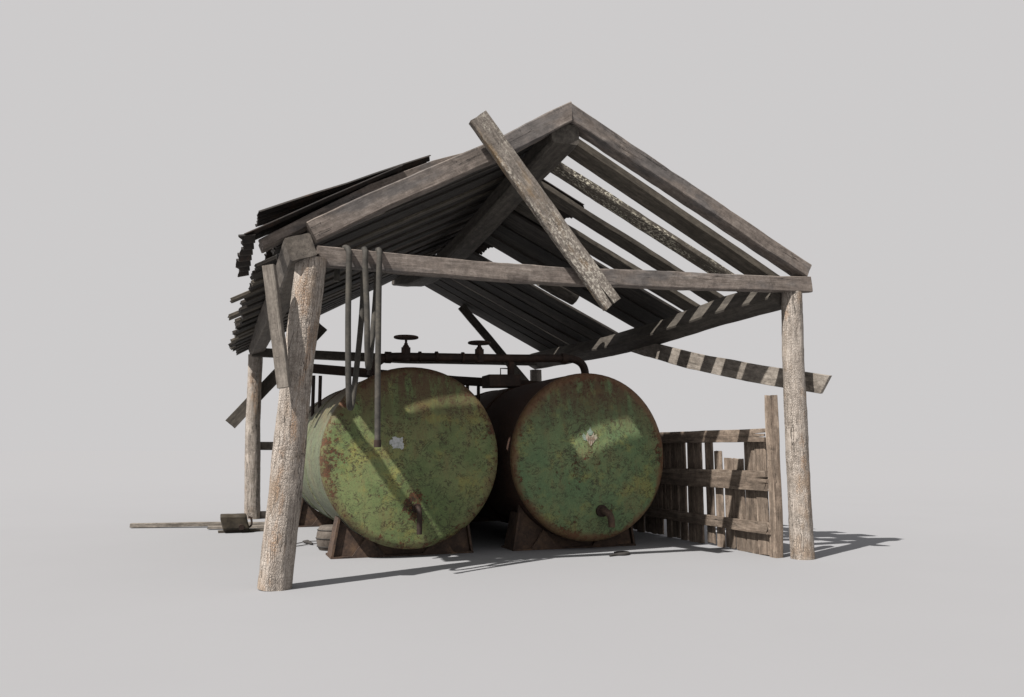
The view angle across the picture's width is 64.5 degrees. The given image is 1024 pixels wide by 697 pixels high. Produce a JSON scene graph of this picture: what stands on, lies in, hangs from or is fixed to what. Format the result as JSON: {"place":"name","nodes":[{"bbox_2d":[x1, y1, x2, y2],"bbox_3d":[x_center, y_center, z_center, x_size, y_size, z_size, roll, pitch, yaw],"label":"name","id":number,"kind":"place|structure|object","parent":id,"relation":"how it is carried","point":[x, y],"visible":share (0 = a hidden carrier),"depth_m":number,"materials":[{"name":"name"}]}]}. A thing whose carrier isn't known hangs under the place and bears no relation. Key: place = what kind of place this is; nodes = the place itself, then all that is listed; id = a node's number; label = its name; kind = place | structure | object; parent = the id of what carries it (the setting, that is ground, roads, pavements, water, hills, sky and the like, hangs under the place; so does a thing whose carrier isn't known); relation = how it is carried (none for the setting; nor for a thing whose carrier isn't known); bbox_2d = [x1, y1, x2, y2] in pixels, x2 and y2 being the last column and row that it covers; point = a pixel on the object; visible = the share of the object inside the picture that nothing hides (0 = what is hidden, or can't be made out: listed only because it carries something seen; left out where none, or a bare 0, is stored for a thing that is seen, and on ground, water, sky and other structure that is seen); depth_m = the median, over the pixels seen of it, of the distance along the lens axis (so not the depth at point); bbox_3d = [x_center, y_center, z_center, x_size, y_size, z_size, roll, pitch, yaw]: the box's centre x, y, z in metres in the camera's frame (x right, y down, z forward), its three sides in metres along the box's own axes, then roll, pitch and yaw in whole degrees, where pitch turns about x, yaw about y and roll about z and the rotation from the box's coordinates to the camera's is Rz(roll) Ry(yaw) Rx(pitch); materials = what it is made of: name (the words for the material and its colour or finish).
{"place":"outdoors","nodes":[
{"label":"outdoors","id":0,"kind":"place"},
{"bbox_2d":[0,451,1023,696],"bbox_3d":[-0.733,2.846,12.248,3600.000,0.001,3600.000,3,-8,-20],"label":"ground","id":1,"kind":"structure","parent":0,"point":[908,581],"depth_m":7.08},
{"bbox_2d":[130,522,264,527],"bbox_3d":[-5.199,2.992,13.812,2.476,0.085,0.141,1,-7,-7],"label":"loose plank","id":2,"kind":"object","parent":1,"relation":"on","point":[173,524],"visible":0.62,"depth_m":13.71,"materials":[{"name":"brown wood"}]},
{"bbox_2d":[207,525,263,528],"bbox_3d":[-4.461,2.970,13.518,1.158,0.051,0.118,2,-7,-12],"label":"loose plank","id":3,"kind":"object","parent":1,"relation":"on","point":[220,527],"visible":0.43,"depth_m":13.39,"materials":[{"name":"brown wood"}]},
{"bbox_2d":[218,528,263,532],"bbox_3d":[-4.218,2.931,13.076,0.986,0.044,0.105,3,-8,-25],"label":"loose plank","id":4,"kind":"object","parent":1,"relation":"on","point":[249,530],"visible":0.62,"depth_m":12.97,"materials":[{"name":"brown wood"}]},
{"bbox_2d":[220,513,252,530],"bbox_3d":[-4.404,2.772,12.977,0.493,0.248,0.360,3,-8,-20],"label":"fuel can","id":5,"kind":"object","parent":4,"relation":"on","point":[238,521],"visible":1,"depth_m":12.86,"materials":[{"name":"brown metal"}]},
{"bbox_2d":[260,511,265,517],"bbox_3d":[-4.730,3.202,15.634,0.301,0.128,0.103,0,-7,0],"label":"wood offcut","id":6,"kind":"object","parent":1,"relation":"on","point":[262,514],"visible":0.46,"depth_m":15.59,"materials":[{"name":"grey wood"}]},
{"bbox_2d":[296,540,316,546],"bbox_3d":[-2.845,2.699,11.317,0.780,0.058,0.405,7,-10,-44],"label":"wire scrap","id":7,"kind":"object","parent":1,"relation":"on","point":[307,542],"visible":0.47,"depth_m":11.28,"materials":[{"name":"grey metal"}]},
{"bbox_2d":[316,524,332,550],"bbox_3d":[-2.376,2.501,10.743,0.440,0.310,0.440,3,-8,-20],"label":"keg","id":8,"kind":"object","parent":1,"relation":"on","point":[323,535],"visible":0.52,"depth_m":10.57,"materials":[{"name":"brown wood"}]},
{"bbox_2d":[298,367,497,558],"bbox_3d":[-2.121,1.688,12.462,2.269,2.350,5.760,3,-8,-20],"label":"storage tank","id":9,"kind":"object","parent":1,"relation":"on","point":[420,480],"visible":0.88,"depth_m":9.95,"materials":[{"name":"green metal"}]},
{"bbox_2d":[311,364,539,416],"bbox_3d":[-1.243,0.702,12.866,4.126,0.801,0.124,3,-8,-20],"label":"steel bearer","id":10,"kind":"object","parent":9,"relation":"on","point":[467,382],"visible":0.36,"depth_m":12.34,"materials":[{"name":"black metal"}]},
{"bbox_2d":[367,335,588,387],"bbox_3d":[-0.403,0.210,11.227,3.211,0.658,0.387,3,-8,-20],"label":"tank pipework","id":11,"kind":"object","parent":9,"relation":"attached to","point":[510,379],"visible":0.91,"depth_m":11.15,"materials":[{"name":"black metal"}]},
{"bbox_2d":[226,102,831,591],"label":"open shed","id":12,"kind":"structure","parent":1,"relation":"on","point":[440,226],"depth_m":10.09,"materials":[{"name":"grey wood"}]},
{"bbox_2d":[334,245,381,446],"bbox_3d":[-1.559,-0.038,8.198,0.473,2.056,0.345,3,-8,-20],"label":"hose","id":13,"kind":"object","parent":12,"relation":"hanging from","point":[372,335],"visible":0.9,"depth_m":8.14,"materials":[{"name":"grey rubber"}]},
{"bbox_2d":[469,111,620,310],"bbox_3d":[0.370,-1.491,8.896,1.766,2.105,0.098,3,-8,-20],"label":"loose board","id":14,"kind":"object","parent":12,"relation":"attached to","point":[538,202],"visible":1,"depth_m":8.85,"materials":[{"name":"brown wood"}]},
{"bbox_2d":[471,373,662,550],"bbox_3d":[0.156,1.789,13.287,2.268,2.356,5.761,3,-8,-20],"label":"storage tank","id":15,"kind":"object","parent":1,"relation":"on","point":[580,461],"visible":0.72,"depth_m":10.77,"materials":[{"name":"green metal"}]},
{"bbox_2d":[609,551,629,556],"bbox_3d":[1.350,2.563,10.121,0.216,0.056,0.343,-2,-8,18],"label":"twisted scrap","id":16,"kind":"object","parent":1,"relation":"on","point":[621,553],"visible":0.99,"depth_m":10.08,"materials":[{"name":"grey metal"}]},
{"bbox_2d":[632,395,782,557],"bbox_3d":[2.403,1.851,12.276,0.175,2.001,4.981,3,-8,-20],"label":"board fence","id":17,"kind":"object","parent":1,"relation":"on","point":[749,482],"visible":0.6,"depth_m":10.92,"materials":[{"name":"brown wood"}]},
{"bbox_2d":[0,0,1023,450],"label":"sky","id":18,"kind":"structure","parent":0,"point":[880,143],"materials":[{"name":"grey"}]}
]}

